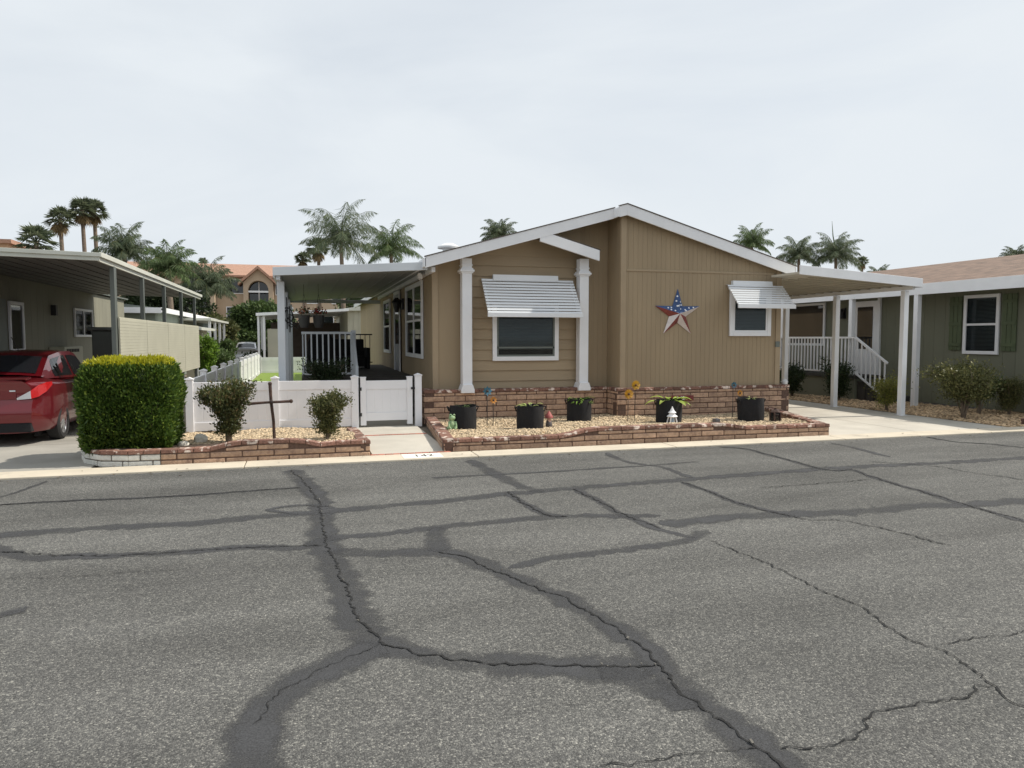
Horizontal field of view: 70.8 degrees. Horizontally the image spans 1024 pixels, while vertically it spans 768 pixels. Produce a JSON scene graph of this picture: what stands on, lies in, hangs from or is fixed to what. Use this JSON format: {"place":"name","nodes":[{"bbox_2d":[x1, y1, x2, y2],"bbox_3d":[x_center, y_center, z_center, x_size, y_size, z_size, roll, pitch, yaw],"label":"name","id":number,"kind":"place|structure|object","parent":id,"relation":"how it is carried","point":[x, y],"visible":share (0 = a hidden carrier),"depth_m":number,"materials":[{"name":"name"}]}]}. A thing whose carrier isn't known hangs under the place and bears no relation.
{"place":"outdoors","nodes":[
{"label":"outdoors","id":0,"kind":"place"},
{"bbox_2d":[0,239,25,248],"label":"apartment building","id":1,"kind":"structure","parent":0,"point":[7,243],"depth_m":72.91,"materials":[{"name":"orange paint"}]},
{"bbox_2d":[0,405,183,471],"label":"driveway","id":2,"kind":"structure","parent":0,"point":[30,451],"depth_m":10.24,"materials":[{"name":"grey concrete"}]},
{"bbox_2d":[0,337,80,438],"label":"parked car","id":3,"kind":"object","parent":2,"relation":"on","point":[36,389],"visible":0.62,"depth_m":11.24,"materials":[{"name":"red paint"}]},
{"bbox_2d":[0,275,127,363],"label":"mobile home","id":4,"kind":"object","parent":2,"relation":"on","point":[34,315],"visible":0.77,"depth_m":17.39,"materials":[{"name":"beige"}]},
{"bbox_2d":[0,298,7,349],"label":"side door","id":5,"kind":"structure","parent":4,"relation":"in","point":[3,315],"depth_m":14.67,"materials":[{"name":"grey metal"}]},
{"bbox_2d":[7,301,25,349],"bbox_3d":[-10.544,-1.215,15.332,0.045,1.070,0.800,-1,4,-16],"label":"window","id":6,"kind":"structure","parent":4,"relation":"in","point":[16,318],"depth_m":15.32,"materials":[{"name":"white paint"}]},
{"bbox_2d":[73,308,92,336],"bbox_3d":[-11.904,-1.695,20.018,0.045,0.770,1.700,-1,4,-16],"label":"window","id":7,"kind":"structure","parent":4,"relation":"in","point":[83,318],"depth_m":19.92,"materials":[{"name":"white paint"}]},
{"bbox_2d":[0,247,201,399],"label":"carport","id":8,"kind":"object","parent":2,"relation":"on","point":[97,273],"visible":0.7,"depth_m":14.15,"materials":[{"name":"white metal"}]},
{"bbox_2d":[87,327,118,357],"bbox_3d":[-8.248,-0.265,14.962,0.770,1.820,0.820,-1,4,-16],"label":"storage cabinet","id":9,"kind":"object","parent":2,"relation":"on","point":[101,341],"visible":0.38,"depth_m":14.54,"materials":[{"name":"grey plastic"}]},
{"bbox_2d":[193,332,220,375],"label":"shrub","id":10,"kind":"object","parent":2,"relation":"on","point":[208,348],"visible":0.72,"depth_m":22.30,"materials":[{"name":"green plant"}]},
{"bbox_2d":[241,349,267,356],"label":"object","id":11,"kind":"object","parent":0,"point":[250,352],"visible":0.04,"depth_m":35.55,"materials":[{"name":"plant"}]},
{"bbox_2d":[195,426,351,432],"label":"yard ground","id":12,"kind":"structure","parent":0,"point":[213,431],"depth_m":12.56,"materials":[{"name":"beige gravel"}]},
{"bbox_2d":[297,356,352,380],"bbox_3d":[-3.808,0.051,14.777,1.142,1.241,0.806,-3,5,-43],"label":"shrub","id":13,"kind":"object","parent":12,"relation":"on","point":[326,371],"visible":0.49,"depth_m":14.62,"materials":[{"name":"green plant"}]},
{"bbox_2d":[273,262,434,380],"bbox_3d":[-4.216,-1.028,17.989,2.900,3.059,10.240,-1,4,-16],"label":"patio cover","id":14,"kind":"object","parent":12,"relation":"on","point":[346,281],"visible":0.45,"depth_m":15.07,"materials":[{"name":"grey metal"}]},
{"bbox_2d":[285,297,298,328],"bbox_3d":[-4.935,-1.570,15.942,0.420,0.700,0.032,-1,4,-16],"label":"wall scroll","id":15,"kind":"object","parent":14,"relation":"attached to","point":[286,311],"depth_m":15.93,"materials":[{"name":"black metal"}]},
{"bbox_2d":[293,284,310,327],"bbox_3d":[-4.593,-1.711,15.778,0.398,0.942,0.392,-1,4,-16],"label":"flower pot","id":16,"kind":"object","parent":14,"relation":"hanging from","point":[304,321],"visible":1,"depth_m":15.72,"materials":[{"name":"grey plastic"}]},
{"bbox_2d":[311,294,326,327],"bbox_3d":[-4.309,-1.734,16.001,0.392,0.962,0.429,-1,4,-16],"label":"flower pot","id":17,"kind":"object","parent":14,"relation":"hanging from","point":[318,321],"visible":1,"depth_m":15.90,"materials":[{"name":"grey plastic"}]},
{"bbox_2d":[253,372,301,380],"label":"lawn","id":18,"kind":"structure","parent":0,"point":[268,376],"depth_m":29.23,"materials":[{"name":"green plant"}]},
{"bbox_2d":[334,298,362,322],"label":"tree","id":19,"kind":"object","parent":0,"point":[349,305],"visible":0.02,"depth_m":57.11,"materials":[{"name":"green plant"}]},
{"bbox_2d":[358,416,442,454],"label":"path","id":20,"kind":"structure","parent":0,"point":[392,444],"depth_m":11.73,"materials":[{"name":"concrete"}]},
{"bbox_2d":[365,433,450,455],"bbox_3d":[-1.718,0.977,11.208,1.134,0.120,2.169,-1,4,-16],"label":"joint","id":21,"kind":"object","parent":20,"relation":"on","point":[404,453],"visible":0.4,"depth_m":10.30,"materials":[{"name":"beige concrete"}]},
{"bbox_2d":[413,373,421,425],"bbox_3d":[-1.759,0.291,13.486,0.149,0.999,0.149,-1,4,-16],"label":"gate post","id":22,"kind":"object","parent":20,"relation":"on","point":[418,399],"visible":0.99,"depth_m":13.43,"materials":[{"name":"white plastic"}]},
{"bbox_2d":[358,376,414,425],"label":"gate","id":23,"kind":"structure","parent":22,"relation":"attached to","point":[380,400],"depth_m":13.30,"materials":[{"name":"white plastic"}]},
{"bbox_2d":[0,432,1023,767],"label":"road","id":24,"kind":"structure","parent":0,"point":[834,604],"depth_m":4.35,"materials":[{"name":"grey asphalt"}]},
{"bbox_2d":[0,0,1023,271],"label":"sky","id":25,"kind":"structure","parent":0,"point":[897,126],"materials":[{"name":"white"}]},
{"bbox_2d":[96,374,995,467],"bbox_3d":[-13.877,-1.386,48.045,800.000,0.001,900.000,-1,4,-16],"label":"ground","id":26,"kind":"structure","parent":0,"point":[424,428],"depth_m":15.06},
{"bbox_2d":[12,222,61,249],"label":"fan palm","id":27,"kind":"object","parent":26,"relation":"on","point":[37,232],"visible":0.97,"depth_m":44.73,"materials":[{"name":"green plant"}]},
{"bbox_2d":[42,205,77,250],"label":"fan palm","id":28,"kind":"object","parent":26,"relation":"on","point":[59,214],"visible":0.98,"depth_m":52.09,"materials":[{"name":"green plant"}]},
{"bbox_2d":[67,196,97,251],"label":"fan palm","id":29,"kind":"object","parent":26,"relation":"on","point":[82,220],"visible":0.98,"depth_m":53.35,"materials":[{"name":"green plant"}]},
{"bbox_2d":[79,198,110,251],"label":"fan palm","id":30,"kind":"object","parent":26,"relation":"on","point":[101,216],"visible":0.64,"depth_m":54.62,"materials":[{"name":"green plant"}]},
{"bbox_2d":[81,447,161,466],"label":"planter wall","id":31,"kind":"structure","parent":26,"relation":"on","point":[107,457],"depth_m":9.22,"materials":[{"name":"beige brick"}]},
{"bbox_2d":[70,353,188,455],"bbox_3d":[-5.167,0.272,9.830,1.314,1.405,1.310,-1,4,-16],"label":"hedge","id":32,"kind":"object","parent":31,"relation":"on","point":[129,401],"visible":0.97,"depth_m":9.35,"materials":[{"name":"green plant"}]},
{"bbox_2d":[90,222,153,300],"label":"queen palm","id":33,"kind":"object","parent":26,"relation":"on","point":[125,248],"visible":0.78,"depth_m":44.22,"materials":[{"name":"green plant"}]},
{"bbox_2d":[120,280,217,316],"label":"tree","id":34,"kind":"object","parent":26,"relation":"on","point":[153,301],"visible":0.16,"depth_m":44.83,"materials":[{"name":"green plant"}]},
{"bbox_2d":[137,239,200,309],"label":"queen palm","id":35,"kind":"object","parent":26,"relation":"on","point":[169,264],"visible":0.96,"depth_m":41.47,"materials":[{"name":"green plant"}]},
{"bbox_2d":[124,304,228,377],"bbox_3d":[-19.001,-2.137,33.455,10.500,3.300,17.640,-1,4,-16],"label":"mobile home","id":36,"kind":"object","parent":26,"relation":"on","point":[203,323],"visible":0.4,"depth_m":29.37,"materials":[{"name":"white"}]},
{"bbox_2d":[179,256,242,312],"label":"queen palm","id":37,"kind":"object","parent":26,"relation":"on","point":[208,284],"visible":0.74,"depth_m":47.49,"materials":[{"name":"green plant"}]},
{"bbox_2d":[199,311,240,344],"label":"tree","id":38,"kind":"object","parent":26,"relation":"on","point":[232,328],"visible":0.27,"depth_m":43.01,"materials":[{"name":"green plant"}]},
{"bbox_2d":[212,347,231,368],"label":"shrub","id":39,"kind":"object","parent":26,"relation":"on","point":[222,357],"visible":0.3,"depth_m":28.14,"materials":[{"name":"green plant"}]},
{"bbox_2d":[214,338,238,362],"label":"shrub","id":40,"kind":"object","parent":26,"relation":"on","point":[228,344],"visible":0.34,"depth_m":33.41,"materials":[{"name":"green plant"}]},
{"bbox_2d":[194,352,259,381],"bbox_3d":[-8.353,-0.284,22.096,0.149,1.049,20.112,-1,4,-16],"label":"vinyl fence","id":41,"kind":"object","parent":26,"relation":"on","point":[248,367],"visible":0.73,"depth_m":20.78,"materials":[{"name":"white plastic"}]},
{"bbox_2d":[118,261,338,322],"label":"apartment building","id":42,"kind":"structure","parent":26,"relation":"on","point":[258,283],"depth_m":79.29,"materials":[{"name":"beige paint"}]},
{"bbox_2d":[226,279,242,293],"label":"window","id":43,"kind":"structure","parent":42,"relation":"in","point":[240,288],"depth_m":79.15,"materials":[{"name":"grey glass"}]},
{"bbox_2d":[234,338,257,360],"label":"parked car","id":44,"kind":"object","parent":26,"relation":"on","point":[244,347],"visible":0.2,"depth_m":42.74,"materials":[{"name":"white paint"}]},
{"bbox_2d":[226,298,296,349],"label":"tree","id":45,"kind":"object","parent":26,"relation":"on","point":[243,316],"visible":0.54,"depth_m":47.62,"materials":[{"name":"green plant"}]},
{"bbox_2d":[161,427,370,464],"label":"planter wall","id":46,"kind":"structure","parent":26,"relation":"on","point":[246,450],"depth_m":9.64,"materials":[{"name":"red brick"}]},
{"bbox_2d":[119,443,220,449],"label":"soil","id":47,"kind":"structure","parent":46,"relation":"in","point":[189,445],"depth_m":9.88,"materials":[{"name":"brown soil"}]},
{"bbox_2d":[184,375,358,431],"bbox_3d":[-4.209,0.371,12.782,2.929,1.029,0.149,-1,4,-16],"label":"vinyl fence","id":48,"kind":"object","parent":26,"relation":"on","point":[289,415],"visible":0.63,"depth_m":12.79,"materials":[{"name":"white plastic"}]},
{"bbox_2d":[259,356,304,372],"bbox_3d":[-9.244,-0.873,32.731,4.349,0.869,0.149,-1,4,-16],"label":"vinyl fence","id":49,"kind":"object","parent":26,"relation":"on","point":[268,364],"visible":0.12,"depth_m":32.29,"materials":[{"name":"white plastic"}]},
{"bbox_2d":[293,251,311,309],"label":"fan palm","id":50,"kind":"object","parent":26,"relation":"on","point":[302,257],"visible":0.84,"depth_m":62.65,"materials":[{"name":"green plant"}]},
{"bbox_2d":[256,306,360,356],"bbox_3d":[-7.588,-3.123,44.174,14.400,3.900,15.300,-1,4,-16],"label":"mobile home","id":51,"kind":"object","parent":26,"relation":"on","point":[348,319],"visible":0.13,"depth_m":37.85,"materials":[{"name":"white paint"}]},
{"bbox_2d":[304,236,331,309],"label":"fan palm","id":52,"kind":"object","parent":26,"relation":"on","point":[318,258],"visible":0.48,"depth_m":59.12,"materials":[{"name":"green plant"}]},
{"bbox_2d":[298,199,384,308],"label":"queen palm","id":53,"kind":"object","parent":26,"relation":"on","point":[335,232],"visible":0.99,"depth_m":52.52,"materials":[{"name":"green plant"}]},
{"bbox_2d":[301,330,413,415],"bbox_3d":[-4.224,-0.460,18.810,2.420,1.820,8.330,-1,4,-16],"label":"porch","id":54,"kind":"object","parent":26,"relation":"on","point":[378,372],"visible":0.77,"depth_m":15.65,"materials":[{"name":"white wood"}]},
{"bbox_2d":[307,334,335,370],"bbox_3d":[-4.763,-0.806,17.970,0.725,0.978,0.600,-1,4,-16],"label":"covered grill","id":55,"kind":"object","parent":54,"relation":"on","point":[331,350],"visible":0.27,"depth_m":17.67,"materials":[{"name":"black fabric"}]},
{"bbox_2d":[335,339,369,368],"bbox_3d":[-4.676,-0.847,20.157,1.310,0.820,0.950,-1,4,-16],"label":"outdoor sofa","id":56,"kind":"object","parent":54,"relation":"on","point":[363,356],"visible":0.47,"depth_m":20.36,"materials":[{"name":"black fabric"}]},
{"bbox_2d":[360,219,423,263],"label":"queen palm","id":57,"kind":"object","parent":26,"relation":"on","point":[391,246],"visible":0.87,"depth_m":56.52,"materials":[{"name":"green plant"}]},
{"bbox_2d":[480,218,517,240],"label":"queen palm","id":58,"kind":"object","parent":26,"relation":"on","point":[495,230],"visible":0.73,"depth_m":63.01,"materials":[{"name":"green plant"}]},
{"bbox_2d":[354,203,796,423],"bbox_3d":[-0.456,-1.963,23.125,7.836,4.230,19.765,-1,4,-16],"label":"mobile home","id":59,"kind":"object","parent":26,"relation":"on","point":[552,316],"visible":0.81,"depth_m":14.41,"materials":[{"name":"beige paint"}]},
{"bbox_2d":[383,299,390,352],"bbox_3d":[-3.671,-1.692,21.150,0.045,1.540,1.600,-1,4,-16],"label":"window","id":60,"kind":"structure","parent":59,"relation":"in","point":[387,303],"depth_m":21.11,"materials":[{"name":"white paint"}]},
{"bbox_2d":[393,290,400,371],"bbox_3d":[-3.019,-1.382,18.803,0.104,2.060,1.200,-1,4,-16],"label":"front door","id":61,"kind":"structure","parent":59,"relation":"in","point":[397,315],"depth_m":18.67,"materials":[{"name":"white wood"}]},
{"bbox_2d":[405,280,423,358],"bbox_3d":[-2.193,-1.406,16.042,0.045,1.620,2.450,-1,4,-16],"label":"window","id":62,"kind":"structure","parent":59,"relation":"in","point":[414,343],"depth_m":15.91,"materials":[{"name":"white paint"}]},
{"bbox_2d":[492,304,558,360],"bbox_3d":[0.277,-1.039,14.300,1.370,1.150,0.050,-1,4,-16],"label":"window","id":63,"kind":"structure","parent":59,"relation":"in","point":[542,333],"depth_m":14.31,"materials":[{"name":"white paint"}]},
{"bbox_2d":[656,290,698,332],"bbox_3d":[3.350,-1.463,14.462,1.008,0.904,0.110,-1,4,-16],"label":"barn star","id":64,"kind":"object","parent":59,"relation":"attached to","point":[677,312],"visible":1,"depth_m":14.46,"materials":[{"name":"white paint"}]},
{"bbox_2d":[729,291,771,335],"bbox_3d":[4.955,-1.462,14.962,0.980,0.930,0.050,-1,4,-16],"label":"window","id":65,"kind":"structure","parent":59,"relation":"in","point":[742,321],"depth_m":14.96,"materials":[{"name":"white paint"}]},
{"bbox_2d":[426,407,829,451],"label":"planter wall","id":66,"kind":"structure","parent":26,"relation":"on","point":[446,440],"depth_m":11.27,"materials":[{"name":"red brick"}]},
{"bbox_2d":[439,411,808,437],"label":"gravel","id":67,"kind":"structure","parent":66,"relation":"in","point":[559,425],"depth_m":12.92,"materials":[{"name":"beige gravel"}]},
{"bbox_2d":[447,414,457,428],"bbox_3d":[-0.997,0.638,12.019,0.182,0.282,0.146,-1,4,-16],"label":"frog figurine","id":68,"kind":"object","parent":67,"relation":"on","point":[452,423],"visible":0.94,"depth_m":11.99,"materials":[{"name":"green ceramic"}]},
{"bbox_2d":[447,404,478,429],"bbox_3d":[-0.839,0.563,12.259,0.468,0.422,0.473,2,4,29],"label":"fabric pot","id":69,"kind":"object","parent":67,"relation":"on","point":[466,418],"visible":0.85,"depth_m":12.06,"materials":[{"name":"black fabric"}]},
{"bbox_2d":[483,386,491,423],"bbox_3d":[-0.435,0.407,12.705,0.180,0.746,0.058,-1,4,-16],"label":"pinwheel","id":70,"kind":"object","parent":67,"relation":"on","point":[487,390],"visible":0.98,"depth_m":12.69,"materials":[{"name":"blue metal"}]},
{"bbox_2d":[514,404,546,428],"bbox_3d":[0.311,0.561,12.174,0.472,0.422,0.467,2,4,28],"label":"fabric pot","id":71,"kind":"object","parent":67,"relation":"on","point":[530,416],"visible":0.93,"depth_m":11.98,"materials":[{"name":"black fabric"}]},
{"bbox_2d":[545,411,552,426],"bbox_3d":[0.638,0.607,12.448,0.150,0.290,0.150,-1,4,-16],"label":"gnome figurine","id":72,"kind":"object","parent":67,"relation":"on","point":[548,416],"visible":0.98,"depth_m":12.41,"materials":[{"name":"ceramic"}]},
{"bbox_2d":[564,397,593,420],"bbox_3d":[1.253,0.484,13.484,0.467,0.452,0.473,2,4,29],"label":"fabric pot","id":73,"kind":"object","parent":67,"relation":"on","point":[582,411],"visible":0.91,"depth_m":13.29,"materials":[{"name":"black fabric"}]},
{"bbox_2d":[632,381,639,420],"bbox_3d":[2.322,0.327,13.550,0.190,0.800,0.059,-1,4,-16],"label":"sunflower stake","id":74,"kind":"object","parent":67,"relation":"on","point":[635,384],"visible":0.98,"depth_m":13.52,"materials":[{"name":"yellow metal"}]},
{"bbox_2d":[654,398,683,422],"bbox_3d":[2.878,0.498,13.224,0.477,0.462,0.480,2,4,29],"label":"fabric pot","id":75,"kind":"object","parent":67,"relation":"on","point":[663,408],"visible":0.84,"depth_m":13.04,"materials":[{"name":"black fabric"}]},
{"bbox_2d":[646,395,690,405],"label":"potted plant","id":76,"kind":"object","parent":75,"relation":"in","point":[682,402],"visible":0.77,"depth_m":13.16,"materials":[{"name":"green plant"}]},
{"bbox_2d":[667,406,677,422],"bbox_3d":[2.861,0.557,12.858,0.200,0.313,0.190,-1,4,-16],"label":"garden lantern","id":77,"kind":"object","parent":67,"relation":"on","point":[672,415],"visible":0.84,"depth_m":12.82,"materials":[{"name":"white paint"}]},
{"bbox_2d":[736,397,765,421],"bbox_3d":[4.450,0.470,13.418,0.488,0.442,0.487,2,4,28],"label":"fabric pot","id":78,"kind":"object","parent":67,"relation":"on","point":[750,409],"visible":0.98,"depth_m":13.22,"materials":[{"name":"black fabric"}]},
{"bbox_2d":[769,408,781,421],"bbox_3d":[4.802,0.565,13.129,0.195,0.260,0.195,-3,5,-38],"label":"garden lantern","id":79,"kind":"object","parent":67,"relation":"on","point":[775,414],"visible":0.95,"depth_m":13.09,"materials":[{"name":"metal"}]},
{"bbox_2d":[733,222,774,254],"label":"queen palm","id":80,"kind":"object","parent":26,"relation":"on","point":[751,239],"visible":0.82,"depth_m":70.08,"materials":[{"name":"green plant"}]},
{"bbox_2d":[776,236,821,271],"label":"queen palm","id":81,"kind":"object","parent":26,"relation":"on","point":[802,251],"visible":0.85,"depth_m":69.33,"materials":[{"name":"green plant"}]},
{"bbox_2d":[807,225,864,271],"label":"queen palm","id":82,"kind":"object","parent":26,"relation":"on","point":[837,252],"visible":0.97,"depth_m":67.97,"materials":[{"name":"green plant"}]},
{"bbox_2d":[856,256,868,271],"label":"fan palm","id":83,"kind":"object","parent":26,"relation":"on","point":[862,259],"visible":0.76,"depth_m":78.88,"materials":[{"name":"green plant"}]},
{"bbox_2d":[867,264,887,271],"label":"queen palm","id":84,"kind":"object","parent":26,"relation":"on","point":[880,268],"visible":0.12,"depth_m":84.57,"materials":[{"name":"green plant"}]},
{"bbox_2d":[780,254,1023,411],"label":"mobile home","id":85,"kind":"object","parent":26,"relation":"on","point":[974,309],"visible":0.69,"depth_m":17.58,"materials":[{"name":"green"}]},
{"bbox_2d":[789,302,825,345],"bbox_3d":[9.018,-1.833,22.259,0.045,1.280,1.900,-1,4,-16],"label":"window","id":86,"kind":"structure","parent":85,"relation":"in","point":[807,320],"depth_m":22.05,"materials":[{"name":"white paint"}]},
{"bbox_2d":[854,298,881,374],"bbox_3d":[9.723,-1.287,19.838,0.056,2.100,1.080,-1,4,-16],"label":"front door","id":87,"kind":"structure","parent":85,"relation":"in","point":[868,314],"depth_m":19.69,"materials":[{"name":"white paint"}]},
{"bbox_2d":[962,293,1000,354],"bbox_3d":[10.706,-1.361,16.436,0.045,1.360,0.900,-1,4,-16],"label":"window","id":88,"kind":"structure","parent":85,"relation":"in","point":[981,314],"depth_m":16.43,"materials":[{"name":"white paint"}]},
{"bbox_2d":[998,245,1023,256],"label":"queen palm","id":89,"kind":"object","parent":26,"relation":"on","point":[1016,252],"visible":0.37,"depth_m":79.89,"materials":[{"name":"green plant"}]},
{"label":"kerb base","id":90,"kind":"structure","parent":26,"relation":"on","visible":0},
{"bbox_2d":[0,426,1023,479],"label":"kerb","id":91,"kind":"structure","parent":90,"relation":"on","point":[251,464],"depth_m":10.07,"materials":[{"name":"concrete"}]},
{"bbox_2d":[607,389,1001,434],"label":"driveway","id":92,"kind":"structure","parent":0,"point":[841,420],"depth_m":14.15,"materials":[{"name":"concrete"}]},
{"bbox_2d":[771,265,922,415],"bbox_3d":[5.720,-1.107,19.055,2.985,3.055,9.500,-1,4,-16],"label":"carport","id":93,"kind":"object","parent":92,"relation":"on","point":[808,281],"visible":0.5,"depth_m":15.25,"materials":[{"name":"white paint"}]},
{"bbox_2d":[789,393,1023,426],"bbox_3d":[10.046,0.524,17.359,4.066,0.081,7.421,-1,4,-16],"label":"gravel","id":94,"kind":"structure","parent":0,"point":[1002,418],"depth_m":15.96,"materials":[{"name":"beige gravel"}]},
{"bbox_2d":[779,362,809,395],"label":"shrub","id":95,"kind":"object","parent":94,"relation":"on","point":[796,376],"visible":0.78,"depth_m":20.04,"materials":[{"name":"green plant"}]},
{"bbox_2d":[815,355,858,399],"bbox_3d":[8.468,-0.158,18.805,1.032,1.186,0.999,3,4,35],"label":"shrub","id":96,"kind":"object","parent":94,"relation":"on","point":[844,371],"visible":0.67,"depth_m":18.73,"materials":[{"name":"green plant"}]},
{"bbox_2d":[779,337,909,401],"bbox_3d":[8.893,-0.539,21.109,0.960,1.685,6.393,-1,4,-16],"label":"porch","id":97,"kind":"object","parent":94,"relation":"on","point":[813,383],"visible":0.45,"depth_m":19.57,"materials":[{"name":"white wood"}]},
{"bbox_2d":[863,370,911,410],"bbox_3d":[8.323,0.127,16.079,1.117,0.964,0.940,-1,4,-16],"label":"shrub","id":98,"kind":"object","parent":94,"relation":"on","point":[886,390],"visible":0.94,"depth_m":16.00,"materials":[{"name":"green plant"}]},
{"bbox_2d":[912,354,1007,417],"bbox_3d":[9.119,0.050,14.557,1.626,1.316,1.487,-1,4,-16],"label":"shrub","id":99,"kind":"object","parent":94,"relation":"on","point":[965,383],"visible":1,"depth_m":14.32,"materials":[{"name":"green plant"}]},
{"bbox_2d":[969,374,1005,413],"bbox_3d":[9.990,0.173,15.474,0.950,0.950,1.029,-1,4,-16],"label":"shrub","id":100,"kind":"object","parent":94,"relation":"on","point":[979,409],"visible":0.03,"depth_m":15.39,"materials":[{"name":"green plant"}]},
{"bbox_2d":[992,373,1023,414],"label":"shrub","id":101,"kind":"object","parent":94,"relation":"on","point":[1009,395],"visible":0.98,"depth_m":15.21,"materials":[{"name":"green plant"}]},
{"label":"gravel bed","id":102,"kind":"structure","parent":0,"visible":0},
{"bbox_2d":[194,434,207,442],"bbox_3d":[-4.468,0.791,10.333,0.186,0.145,0.178,-2,4,-27],"label":"rock","id":103,"kind":"object","parent":102,"relation":"on","point":[200,438],"visible":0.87,"depth_m":10.27,"materials":[{"name":"grey stone"}]},
{"bbox_2d":[179,427,355,443],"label":"gravel","id":104,"kind":"structure","parent":102,"relation":"on","point":[295,432],"depth_m":11.54,"materials":[{"name":"beige gravel"}]},
{"bbox_2d":[193,374,261,441],"bbox_3d":[-4.051,0.342,10.235,0.879,1.038,0.817,3,5,41],"label":"shrub","id":105,"kind":"object","parent":104,"relation":"on","point":[226,400],"visible":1,"depth_m":10.16,"materials":[{"name":"green plant"}]},
{"bbox_2d":[303,386,354,438],"bbox_3d":[-2.738,0.427,10.633,0.691,0.818,0.686,2,4,23],"label":"shrub","id":106,"kind":"object","parent":104,"relation":"on","point":[327,408],"visible":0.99,"depth_m":10.53,"materials":[{"name":"green plant"}]},
{"bbox_2d":[248,382,292,438],"bbox_3d":[-3.653,0.466,10.894,0.658,1.001,0.099,-1,4,-16],"label":"iron cross","id":107,"kind":"object","parent":102,"relation":"on","point":[270,401],"visible":0.84,"depth_m":10.89,"materials":[{"name":"brown metal"}]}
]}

